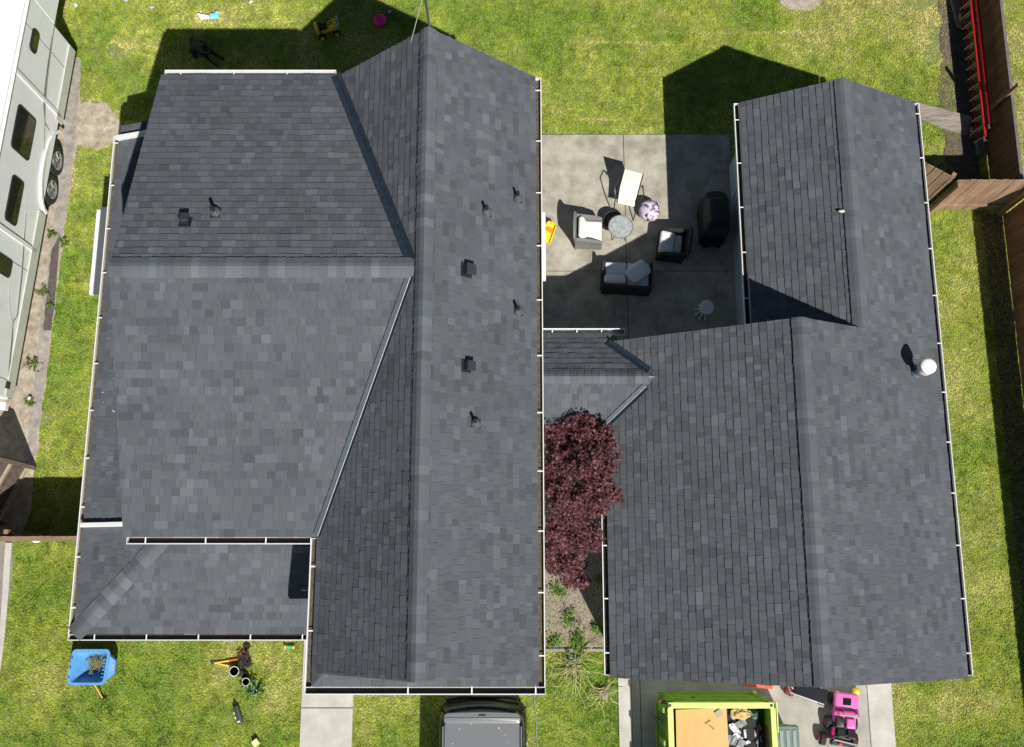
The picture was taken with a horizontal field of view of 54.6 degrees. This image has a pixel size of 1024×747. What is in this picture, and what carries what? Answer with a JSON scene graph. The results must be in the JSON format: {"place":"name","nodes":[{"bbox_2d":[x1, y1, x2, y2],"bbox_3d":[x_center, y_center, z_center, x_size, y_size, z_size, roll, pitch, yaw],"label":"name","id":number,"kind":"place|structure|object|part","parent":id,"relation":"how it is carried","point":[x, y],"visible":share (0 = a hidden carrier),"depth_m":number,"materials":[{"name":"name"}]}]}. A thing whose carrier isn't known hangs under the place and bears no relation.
{"place":"outdoors","nodes":[
{"label":"outdoors","id":0,"kind":"place"},
{"bbox_2d":[0,541,13,617],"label":"side path","id":1,"kind":"structure","parent":0,"point":[2,548],"depth_m":21.59,"materials":[{"name":"grey concrete"}]},
{"bbox_2d":[0,543,11,671],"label":"kerb","id":2,"kind":"structure","parent":1,"relation":"on","point":[6,577],"depth_m":21.43,"materials":[{"name":"concrete"}]},
{"bbox_2d":[25,57,79,462],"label":"path","id":3,"kind":"structure","parent":0,"point":[64,185],"depth_m":23.24,"materials":[{"name":"beige concrete"}]},
{"bbox_2d":[22,355,42,371],"bbox_3d":[-10.854,-0.200,22.471,0.450,0.169,0.354,21,79,5],"label":"weed","id":4,"kind":"object","parent":3,"relation":"on","point":[33,362],"visible":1,"depth_m":22.48,"materials":[{"name":"green plant"}]},
{"bbox_2d":[33,283,50,296],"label":"weed","id":5,"kind":"object","parent":3,"relation":"on","point":[41,292],"visible":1,"depth_m":22.83,"materials":[{"name":"green plant"}]},
{"bbox_2d":[46,230,58,237],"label":"weed","id":6,"kind":"object","parent":3,"relation":"on","point":[50,234],"visible":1,"depth_m":23.13,"materials":[{"name":"green plant"}]},
{"bbox_2d":[0,0,1023,746],"bbox_3d":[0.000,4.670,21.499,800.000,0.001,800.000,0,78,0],"label":"ground","id":7,"kind":"structure","parent":0,"point":[640,54],"depth_m":23.05,"materials":[{"name":"green plant"}]},
{"bbox_2d":[0,529,76,540],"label":"fence","id":8,"kind":"object","parent":7,"relation":"on","point":[11,535],"visible":0.53,"depth_m":20.18,"materials":[{"name":"brown wood"}]},
{"bbox_2d":[0,59,80,533],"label":"dirt strip","id":9,"kind":"object","parent":7,"relation":"on","point":[14,421],"visible":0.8,"depth_m":22.38,"materials":[{"name":"brown soil"}]},
{"bbox_2d":[0,456,36,525],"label":"gate","id":10,"kind":"structure","parent":9,"relation":"on","point":[12,474],"depth_m":21.54,"materials":[{"name":"brown wood"}]},
{"bbox_2d":[23,397,35,406],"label":"weed","id":11,"kind":"object","parent":9,"relation":"on","point":[30,401],"visible":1,"depth_m":22.28,"materials":[{"name":"green plant"}]},
{"bbox_2d":[0,0,74,410],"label":"travel trailer","id":12,"kind":"object","parent":9,"relation":"on","point":[37,53],"visible":1,"depth_m":21.78,"materials":[{"name":"white metal"}]},
{"bbox_3d":[-10.834,-2.318,21.104,0.029,0.746,0.411,4,78,1],"label":"window","id":13,"kind":"part","parent":12,"relation":"part of","materials":[{"name":"black glass"}]},
{"bbox_3d":[-10.729,-3.728,21.406,0.029,0.514,1.038,4,78,1],"label":"window","id":14,"kind":"part","parent":12,"relation":"part of","materials":[{"name":"black glass"}]},
{"bbox_3d":[-10.626,-5.241,21.597,0.029,0.811,1.009,4,78,1],"label":"window","id":15,"kind":"part","parent":12,"relation":"part of","materials":[{"name":"glass"}]},
{"bbox_3d":[-10.481,-7.302,21.784,0.029,0.311,0.535,4,78,1],"label":"window","id":16,"kind":"part","parent":12,"relation":"part of","materials":[{"name":"glass"}]},
{"bbox_2d":[45,299,54,308],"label":"weed","id":17,"kind":"object","parent":9,"relation":"on","point":[49,305],"visible":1,"depth_m":22.76,"materials":[{"name":"green plant"}]},
{"bbox_2d":[43,234,59,329],"bbox_3d":[-10.633,-2.121,22.956,0.200,0.030,2.322,0,78,0],"label":"timber edging","id":18,"kind":"object","parent":9,"relation":"on","point":[52,283],"visible":1,"depth_m":22.93,"materials":[{"name":"grey wood"}]},
{"bbox_2d":[59,237,68,246],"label":"weed","id":19,"kind":"object","parent":7,"relation":"on","point":[63,241],"visible":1,"depth_m":23.09,"materials":[{"name":"green plant"}]},
{"bbox_2d":[58,102,121,153],"bbox_3d":[-10.115,-5.889,23.791,1.591,0.030,1.526,-16,78,-4],"label":"dirt patch","id":20,"kind":"object","parent":7,"relation":"on","point":[88,112],"visible":0.76,"depth_m":23.79,"materials":[{"name":"beige soil"}]},
{"bbox_2d":[67,649,116,698],"bbox_3d":[-8.771,6.328,20.871,0.942,0.523,1.045,0,78,0],"label":"garden cart","id":21,"kind":"object","parent":7,"relation":"on","point":[78,672],"visible":0.94,"depth_m":20.74,"materials":[{"name":"blue plastic"}]},
{"bbox_2d":[85,654,105,673],"bbox_3d":[-8.718,6.090,20.842,0.523,0.211,0.460,0,78,0],"label":"weed pile","id":22,"kind":"object","parent":21,"relation":"in","point":[95,661],"visible":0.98,"depth_m":20.80,"materials":[{"name":"green plant"}]},
{"bbox_2d":[189,36,223,67],"bbox_3d":[-7.492,-7.855,23.890,1.007,0.594,0.497,31,80,6],"label":"wheelbarrow","id":23,"kind":"object","parent":7,"relation":"on","point":[202,48],"visible":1,"depth_m":23.96,"materials":[{"name":"black metal"}]},
{"bbox_2d":[197,10,221,23],"bbox_3d":[-7.391,-8.730,24.276,0.559,0.200,0.275,-10,78,-2],"label":"toy bird","id":24,"kind":"object","parent":7,"relation":"on","point":[214,15],"visible":1,"depth_m":24.25},
{"bbox_2d":[210,658,237,666],"bbox_3d":[-6.127,6.191,21.115,0.590,0.048,0.184,-8,78,-2],"label":"lopper","id":25,"kind":"object","parent":7,"relation":"on","point":[220,662],"visible":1,"depth_m":21.11,"materials":[{"name":"orange"}]},
{"bbox_2d":[229,666,239,675],"bbox_3d":[-5.866,6.310,21.040,0.210,0.200,0.210,0,78,0],"label":"plant pot","id":26,"kind":"object","parent":7,"relation":"on","point":[233,670],"visible":1,"depth_m":20.94,"materials":[{"name":"grey"}]},
{"bbox_2d":[233,701,242,723],"bbox_3d":[-5.780,7.145,20.883,0.130,0.133,0.470,-20,78,-4],"label":"storage case","id":27,"kind":"object","parent":7,"relation":"on","point":[238,714],"visible":1,"depth_m":20.84,"materials":[{"name":"grey plastic"}]},
{"bbox_2d":[236,642,251,683],"bbox_3d":[-5.700,6.165,21.097,0.340,0.170,0.833,20,79,4],"label":"debris heap","id":28,"kind":"object","parent":7,"relation":"on","point":[242,657],"visible":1,"depth_m":21.08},
{"bbox_2d":[242,678,250,685],"bbox_3d":[-5.606,6.521,20.994,0.170,0.200,0.170,0,78,0],"label":"plant pot","id":29,"kind":"object","parent":7,"relation":"on","point":[245,681],"visible":1,"depth_m":20.90,"materials":[{"name":"grey ceramic"}]},
{"bbox_2d":[251,738,260,746],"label":"foam block","id":30,"kind":"object","parent":7,"relation":"on","point":[256,742],"depth_m":20.70,"materials":[{"name":"yellow plastic"}]},
{"bbox_2d":[284,645,294,648],"bbox_3d":[-4.749,5.835,21.174,0.220,0.084,0.082,4,78,1],"label":"toy tube","id":31,"kind":"object","parent":7,"relation":"on","point":[289,646],"visible":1,"depth_m":21.14,"materials":[{"name":"green plastic"}]},
{"bbox_2d":[67,0,545,694],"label":"house","id":32,"kind":"structure","parent":7,"relation":"on","point":[315,422],"depth_m":16.60,"materials":[{"name":"grey"}]},
{"bbox_2d":[89,207,106,294],"bbox_3d":[-8.405,-2.476,21.352,0.790,1.520,1.922,0,78,0],"label":"bay window","id":33,"kind":"structure","parent":32,"relation":"in","point":[94,289],"depth_m":20.82,"materials":[{"name":"white"}]},
{"bbox_2d":[299,641,353,746],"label":"walk","id":34,"kind":"structure","parent":7,"relation":"on","point":[326,721],"depth_m":20.88,"materials":[{"name":"concrete"}]},
{"bbox_2d":[313,15,340,40],"bbox_3d":[-4.490,-8.422,24.119,0.594,0.425,0.402,-17,78,-4],"label":"ride on toy","id":35,"kind":"object","parent":7,"relation":"on","point":[329,26],"visible":1,"depth_m":24.05,"materials":[{"name":"yellow plastic"}]},
{"bbox_2d":[373,14,386,26],"bbox_3d":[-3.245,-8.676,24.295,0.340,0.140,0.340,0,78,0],"label":"ball","id":36,"kind":"object","parent":7,"relation":"on","point":[379,20],"visible":1,"depth_m":24.27,"materials":[{"name":"plastic"}]},
{"bbox_2d":[439,695,526,746],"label":"parked car","id":37,"kind":"object","parent":7,"relation":"on","point":[482,720],"visible":1,"depth_m":19.55,"materials":[{"name":"black paint"}]},
{"bbox_2d":[533,695,537,746],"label":"garden hose","id":38,"kind":"object","parent":7,"relation":"on","point":[536,721],"visible":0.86,"depth_m":20.89,"materials":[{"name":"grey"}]},
{"bbox_2d":[544,439,604,648],"bbox_3d":[1.123,3.691,21.712,1.962,0.030,4.592,0,78,0],"label":"gravel bed","id":39,"kind":"object","parent":7,"relation":"on","point":[584,604],"visible":0.11,"depth_m":21.41,"materials":[{"name":"beige gravel"}]},
{"bbox_2d":[545,633,562,649],"bbox_3d":[0.908,5.715,21.165,0.394,0.187,0.414,0,78,0],"label":"garden plant","id":40,"kind":"object","parent":39,"relation":"on","point":[553,642],"visible":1,"depth_m":21.14,"materials":[{"name":"green plant"}]},
{"bbox_2d":[549,582,569,598],"bbox_3d":[1.027,4.676,21.396,0.456,0.166,0.371,0,78,0],"label":"garden plant","id":41,"kind":"object","parent":39,"relation":"on","point":[554,588],"visible":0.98,"depth_m":21.40,"materials":[{"name":"green plant"}]},
{"bbox_2d":[559,605,580,628],"bbox_3d":[1.253,5.252,21.259,0.495,0.191,0.576,0,78,0],"label":"garden plant","id":42,"kind":"object","parent":39,"relation":"on","point":[570,614],"visible":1,"depth_m":21.27,"materials":[{"name":"green plant"}]},
{"bbox_2d":[546,557,601,629],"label":"fallen leaves","id":43,"kind":"object","parent":39,"relation":"on","point":[575,602],"visible":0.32,"depth_m":21.34,"materials":[{"name":"brown plant"}]},
{"bbox_2d":[569,627,585,647],"bbox_3d":[1.407,5.644,21.183,0.389,0.173,0.433,0,78,0],"label":"garden plant","id":44,"kind":"object","parent":39,"relation":"on","point":[576,640],"visible":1,"depth_m":21.16,"materials":[{"name":"green plant"}]},
{"bbox_2d":[572,639,585,654],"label":"garden plant","id":45,"kind":"object","parent":39,"relation":"on","point":[580,648],"visible":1,"depth_m":21.12,"materials":[{"name":"green plant"}]},
{"bbox_2d":[544,413,623,591],"bbox_3d":[1.357,2.676,20.121,1.605,3.554,3.444,0,78,0],"label":"maple tree","id":46,"kind":"object","parent":39,"relation":"on","point":[562,467],"visible":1,"depth_m":19.11,"materials":[{"name":"red plant"}]},
{"bbox_2d":[591,620,602,638],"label":"garden plant","id":47,"kind":"object","parent":39,"relation":"on","point":[598,629],"visible":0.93,"depth_m":21.20,"materials":[{"name":"green plant"}]},
{"bbox_2d":[592,573,602,584],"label":"garden plant","id":48,"kind":"object","parent":39,"relation":"on","point":[598,577],"visible":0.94,"depth_m":21.42,"materials":[{"name":"green plant"}]},
{"bbox_2d":[545,649,603,651],"bbox_3d":[1.125,5.914,21.213,1.930,0.070,0.060,0,78,0],"label":"edging","id":49,"kind":"object","parent":7,"relation":"on","point":[571,650],"visible":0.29,"depth_m":21.18,"materials":[{"name":"white concrete"}]},
{"bbox_2d":[546,639,606,708],"bbox_3d":[1.287,6.339,21.008,1.566,0.200,1.486,0,78,0],"label":"dry plant","id":50,"kind":"object","parent":7,"relation":"on","point":[573,663],"visible":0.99,"depth_m":21.01,"materials":[{"name":"beige plant"}]},
{"bbox_2d":[543,328,654,440],"bbox_3d":[1.560,0.397,20.816,2.800,3.149,2.300,0,78,0],"label":"breezeway","id":51,"kind":"object","parent":7,"relation":"on","point":[601,376],"visible":0.74,"depth_m":19.49,"materials":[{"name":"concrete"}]},
{"bbox_2d":[583,676,622,717],"bbox_3d":[1.984,6.799,20.923,0.958,0.131,0.920,0,78,0],"label":"dry plant","id":52,"kind":"object","parent":7,"relation":"on","point":[601,692],"visible":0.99,"depth_m":20.89,"materials":[{"name":"plant"}]},
{"bbox_2d":[599,686,608,699],"bbox_3d":[1.946,6.762,21.003,0.200,0.121,0.281,0,78,0],"label":"stone","id":53,"kind":"object","parent":7,"relation":"on","point":[604,687],"visible":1,"depth_m":20.97,"materials":[{"name":"grey stone"}]},
{"bbox_2d":[601,78,972,687],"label":"garage","id":54,"kind":"structure","parent":7,"relation":"on","point":[785,513],"depth_m":18.62,"materials":[{"name":"grey"}]},
{"bbox_2d":[780,0,821,10],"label":"dirt patch","id":55,"kind":"object","parent":7,"relation":"on","point":[798,4],"visible":1,"depth_m":24.48,"materials":[{"name":"beige soil"}]},
{"bbox_2d":[925,162,956,201],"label":"gate","id":56,"kind":"structure","parent":7,"relation":"on","point":[939,184],"depth_m":21.98,"materials":[{"name":"brown wood"}]},
{"bbox_2d":[938,0,980,189],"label":"mud strip","id":57,"kind":"object","parent":7,"relation":"on","point":[966,166],"visible":0.71,"depth_m":23.98,"materials":[{"name":"soil"}]},
{"bbox_2d":[915,102,971,135],"bbox_3d":[10.303,-6.107,23.791,1.383,0.075,0.520,16,78,3],"label":"wood slab","id":58,"kind":"object","parent":57,"relation":"on","point":[950,121],"depth_m":23.75,"materials":[{"name":"grey wood"}]},
{"bbox_2d":[949,0,962,28],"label":"log","id":59,"kind":"object","parent":57,"relation":"on","point":[956,7],"visible":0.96,"depth_m":24.34,"materials":[{"name":"wood"}]},
{"bbox_2d":[958,13,970,24],"bbox_3d":[11.047,-8.669,24.273,0.240,0.240,0.200,0,78,0],"label":"support block","id":60,"kind":"object","parent":57,"relation":"on","point":[960,15],"depth_m":24.17,"materials":[{"name":"brown wood"}]},
{"bbox_2d":[960,0,993,142],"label":"extension ladder","id":61,"kind":"object","parent":60,"relation":"on","point":[985,137],"visible":1,"depth_m":23.44,"materials":[{"name":"red metal"}]},
{"bbox_2d":[968,127,982,138],"bbox_3d":[11.040,-5.737,23.636,0.240,0.240,0.200,0,78,0],"label":"support block","id":62,"kind":"object","parent":57,"relation":"on","point":[971,135],"depth_m":23.56,"materials":[{"name":"brown wood"}]},
{"bbox_2d":[929,179,1023,215],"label":"fence","id":63,"kind":"object","parent":7,"relation":"on","point":[1003,196],"visible":0.98,"depth_m":22.43,"materials":[{"name":"brown wood"}]},
{"bbox_2d":[975,131,988,158],"bbox_3d":[11.216,-5.442,23.613,0.329,0.160,0.675,0,78,0],"label":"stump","id":64,"kind":"object","parent":7,"relation":"on","point":[982,148],"visible":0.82,"depth_m":23.53,"materials":[{"name":"brown wood"}]},
{"bbox_2d":[974,0,1023,179],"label":"fence","id":65,"kind":"object","parent":7,"relation":"on","point":[1004,158],"visible":0.69,"depth_m":23.02,"materials":[{"name":"brown wood"}]},
{"bbox_2d":[991,82,1020,110],"bbox_3d":[11.265,-6.321,22.682,0.070,1.302,0.151,0,78,0],"label":"timber brace","id":66,"kind":"object","parent":65,"relation":"attached to","point":[1008,93],"visible":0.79,"depth_m":22.59,"materials":[{"name":"brown wood"}]},
{"bbox_2d":[982,214,1023,615],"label":"mud strip","id":67,"kind":"object","parent":7,"relation":"on","point":[998,304],"visible":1,"depth_m":22.53,"materials":[{"name":"soil"}]},
{"bbox_2d":[1003,200,1023,398],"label":"fence","id":68,"kind":"object","parent":7,"relation":"on","point":[1013,219],"visible":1,"depth_m":22.60,"materials":[{"name":"brown wood"}]},
{"bbox_2d":[542,135,736,339],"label":"patio","id":69,"kind":"structure","parent":0,"point":[683,175],"depth_m":23.18,"materials":[{"name":"concrete"}]},
{"bbox_2d":[546,221,556,243],"bbox_3d":[0.853,-3.267,22.989,0.266,0.367,0.432,24,79,5],"label":"toy slide","id":70,"kind":"object","parent":69,"relation":"on","point":[551,227],"visible":0.79,"depth_m":22.94,"materials":[{"name":"yellow plastic"}]},
{"bbox_2d":[573,211,601,249],"bbox_3d":[1.732,-3.282,22.752,0.704,0.837,0.660,2,78,0],"label":"wicker armchair","id":71,"kind":"object","parent":69,"relation":"on","point":[587,231],"visible":1,"depth_m":22.71,"materials":[{"name":"white fabric"}]},
{"bbox_2d":[602,210,619,226],"bbox_3d":[2.321,-3.550,23.102,0.456,0.270,0.456,0,78,0],"label":"wicker stool","id":72,"kind":"object","parent":69,"relation":"on","point":[608,216],"visible":0.59,"depth_m":23.02,"materials":[{"name":"black wicker"}]},
{"bbox_2d":[608,215,632,240],"bbox_3d":[2.487,-3.309,22.937,0.578,0.493,0.578,0,78,0],"label":"glass table","id":73,"kind":"object","parent":69,"relation":"on","point":[620,226],"visible":1,"depth_m":22.71,"materials":[{"name":"grey glass"}]},
{"bbox_2d":[600,260,652,295],"bbox_3d":[2.610,-2.197,22.601,1.160,0.570,0.690,3,78,1],"label":"loveseat","id":74,"kind":"object","parent":69,"relation":"on","point":[644,286],"visible":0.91,"depth_m":22.52,"materials":[{"name":"wicker"}]},
{"bbox_2d":[604,275,625,284],"bbox_3d":[2.330,-2.117,22.415,0.500,0.187,0.200,4,78,1],"label":"pillow","id":75,"kind":"object","parent":74,"relation":"on","point":[615,279],"visible":1,"depth_m":22.34,"materials":[{"name":"grey fabric"}]},
{"bbox_2d":[625,260,650,283],"bbox_3d":[2.855,-2.302,22.455,0.540,0.186,0.400,-37,80,-8],"label":"pillow","id":76,"kind":"object","parent":74,"relation":"on","point":[637,271],"visible":1,"depth_m":22.38,"materials":[{"name":"grey fabric"}]},
{"bbox_2d":[613,168,643,220],"bbox_3d":[2.686,-4.141,22.914,0.713,0.998,0.908,15,78,3],"label":"sling chair","id":77,"kind":"object","parent":69,"relation":"on","point":[629,187],"visible":0.9,"depth_m":22.87,"materials":[{"name":"beige fabric"}]},
{"bbox_2d":[638,199,659,220],"bbox_3d":[3.194,-3.781,23.052,0.506,0.467,0.511,0,78,0],"label":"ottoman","id":78,"kind":"object","parent":69,"relation":"on","point":[649,210],"visible":1,"depth_m":22.89,"materials":[{"name":"white fabric"}]},
{"bbox_2d":[655,227,692,263],"bbox_3d":[3.706,-2.966,22.683,0.704,0.837,0.660,8,78,2],"label":"wicker armchair","id":79,"kind":"object","parent":69,"relation":"on","point":[674,245],"visible":1,"depth_m":22.60,"materials":[{"name":"black wicker"}]},
{"bbox_2d":[694,300,713,320],"bbox_3d":[4.391,-1.452,22.569,0.416,0.438,0.422,0,78,0],"label":"side table","id":80,"kind":"object","parent":69,"relation":"on","point":[706,307],"visible":1,"depth_m":22.36,"materials":[{"name":"white metal"}]},
{"bbox_2d":[697,191,729,247],"bbox_3d":[4.641,-3.580,22.682,0.639,1.000,1.151,0,78,0],"label":"grill cover","id":81,"kind":"object","parent":69,"relation":"on","point":[713,222],"visible":1,"depth_m":22.36,"materials":[{"name":"black fabric"}]},
{"bbox_2d":[715,709,722,717],"bbox_3d":[4.128,6.786,19.806,0.140,0.012,0.120,-34,80,-7],"label":"metal plate","id":82,"kind":"object","parent":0,"point":[718,713],"visible":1,"depth_m":19.80,"materials":[{"name":"grey metal"}]},
{"bbox_2d":[618,678,895,746],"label":"driveway","id":83,"kind":"structure","parent":0,"point":[875,707],"depth_m":20.92,"materials":[{"name":"concrete"}]},
{"bbox_2d":[654,691,778,746],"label":"dumpster","id":84,"kind":"object","parent":83,"relation":"on","point":[667,704],"visible":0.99,"depth_m":19.88,"materials":[{"name":"green paint"}]},
{"bbox_2d":[676,708,728,746],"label":"plywood board","id":85,"kind":"object","parent":84,"relation":"in","point":[693,729],"visible":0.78,"depth_m":19.78,"materials":[{"name":"wood"}]},
{"bbox_2d":[728,735,736,745],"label":"wrapper scrap","id":86,"kind":"object","parent":84,"relation":"on","point":[732,739],"visible":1,"depth_m":19.83,"materials":[{"name":"grey metal"}]},
{"bbox_2d":[730,722,740,735],"bbox_3d":[4.466,7.133,19.877,0.111,0.047,0.263,-39,81,-8],"label":"wrapper scrap","id":87,"kind":"object","parent":84,"relation":"in","point":[736,731],"visible":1,"depth_m":19.88,"materials":[{"name":"white plastic"}]},
{"bbox_2d":[733,732,742,739],"bbox_3d":[4.524,7.271,19.845,0.201,0.050,0.091,39,81,8],"label":"wrapper scrap","id":88,"kind":"object","parent":84,"relation":"in","point":[738,737],"visible":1,"depth_m":19.84,"materials":[{"name":"white plastic"}]},
{"bbox_2d":[730,708,751,719],"bbox_3d":[4.600,6.822,19.917,0.443,0.212,0.281,0,78,0],"label":"paper bag","id":89,"kind":"object","parent":84,"relation":"in","point":[741,713],"visible":0.97,"depth_m":19.87,"materials":[{"name":"beige paper"}]},
{"bbox_2d":[737,738,745,746],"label":"wrapper scrap","id":90,"kind":"object","parent":84,"relation":"in","point":[741,742],"visible":1,"depth_m":19.79,"materials":[{"name":"grey paper"}]},
{"bbox_2d":[737,720,746,727],"bbox_3d":[4.619,7.009,19.891,0.162,0.038,0.140,-29,79,-6],"label":"wrapper scrap","id":91,"kind":"object","parent":84,"relation":"in","point":[742,723],"visible":1,"depth_m":19.89,"materials":[{"name":"grey"}]},
{"bbox_2d":[751,710,758,718],"bbox_3d":[4.886,6.868,20.000,0.218,0.235,0.200,0,78,0],"label":"plastic bag","id":92,"kind":"object","parent":84,"relation":"in","point":[755,715],"visible":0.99,"depth_m":19.92,"materials":[{"name":"teal plastic"}]},
{"bbox_2d":[753,718,762,746],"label":"trash bag","id":93,"kind":"object","parent":84,"relation":"in","point":[757,733],"visible":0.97,"depth_m":19.86,"materials":[{"name":"black plastic"}]},
{"bbox_2d":[742,684,772,688],"bbox_3d":[5.126,6.537,20.837,0.628,0.400,0.084,6,78,1],"label":"saw horse","id":94,"kind":"object","parent":83,"relation":"on","point":[761,686],"visible":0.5,"depth_m":20.64},
{"bbox_2d":[777,723,799,746],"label":"wheelie bin","id":95,"kind":"object","parent":83,"relation":"on","point":[787,735],"visible":0.73,"depth_m":19.91,"materials":[{"name":"plastic"}]},
{"bbox_2d":[783,686,794,698],"bbox_3d":[5.846,6.721,20.904,0.260,0.140,0.189,29,79,6],"label":"toy scooter","id":96,"kind":"object","parent":83,"relation":"on","point":[787,692],"visible":0.94,"depth_m":20.85,"materials":[{"name":"red plastic"}]},
{"bbox_2d":[788,686,827,705],"bbox_3d":[6.208,6.697,20.835,0.866,0.335,0.330,17,78,4],"label":"folding wagon","id":97,"kind":"object","parent":83,"relation":"on","point":[815,694],"visible":0.81,"depth_m":20.67,"materials":[{"name":"black fabric"}]},
{"bbox_2d":[818,715,858,746],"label":"toy buggy","id":98,"kind":"object","parent":83,"relation":"on","point":[844,737],"visible":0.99,"depth_m":20.53,"materials":[{"name":"black plastic"}]},
{"bbox_2d":[827,691,859,729],"bbox_3d":[6.936,7.030,20.645,0.580,0.574,0.765,6,78,1],"label":"toy jeep","id":99,"kind":"object","parent":83,"relation":"on","point":[845,709],"visible":0.98,"depth_m":20.59,"materials":[{"name":"pink plastic"}]},
{"bbox_2d":[852,687,859,694],"bbox_3d":[7.249,6.705,20.907,0.170,0.170,0.170,0,78,0],"label":"toy ball","id":100,"kind":"object","parent":83,"relation":"on","point":[856,690],"visible":0.9,"depth_m":20.85,"materials":[{"name":"yellow plastic"}]},
{"bbox_3d":[-5.453,6.732,20.979,0.160,0.140,0.160,0,78,0],"label":"plant pot","id":101,"kind":"object","parent":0,"visible":0},
{"bbox_2d":[242,677,267,700],"bbox_3d":[-5.432,6.648,20.913,0.549,0.215,0.527,0,78,0],"label":"potted plant","id":102,"kind":"object","parent":101,"relation":"in","point":[249,693],"visible":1,"depth_m":20.89,"materials":[{"name":"green plant"}]}
]}

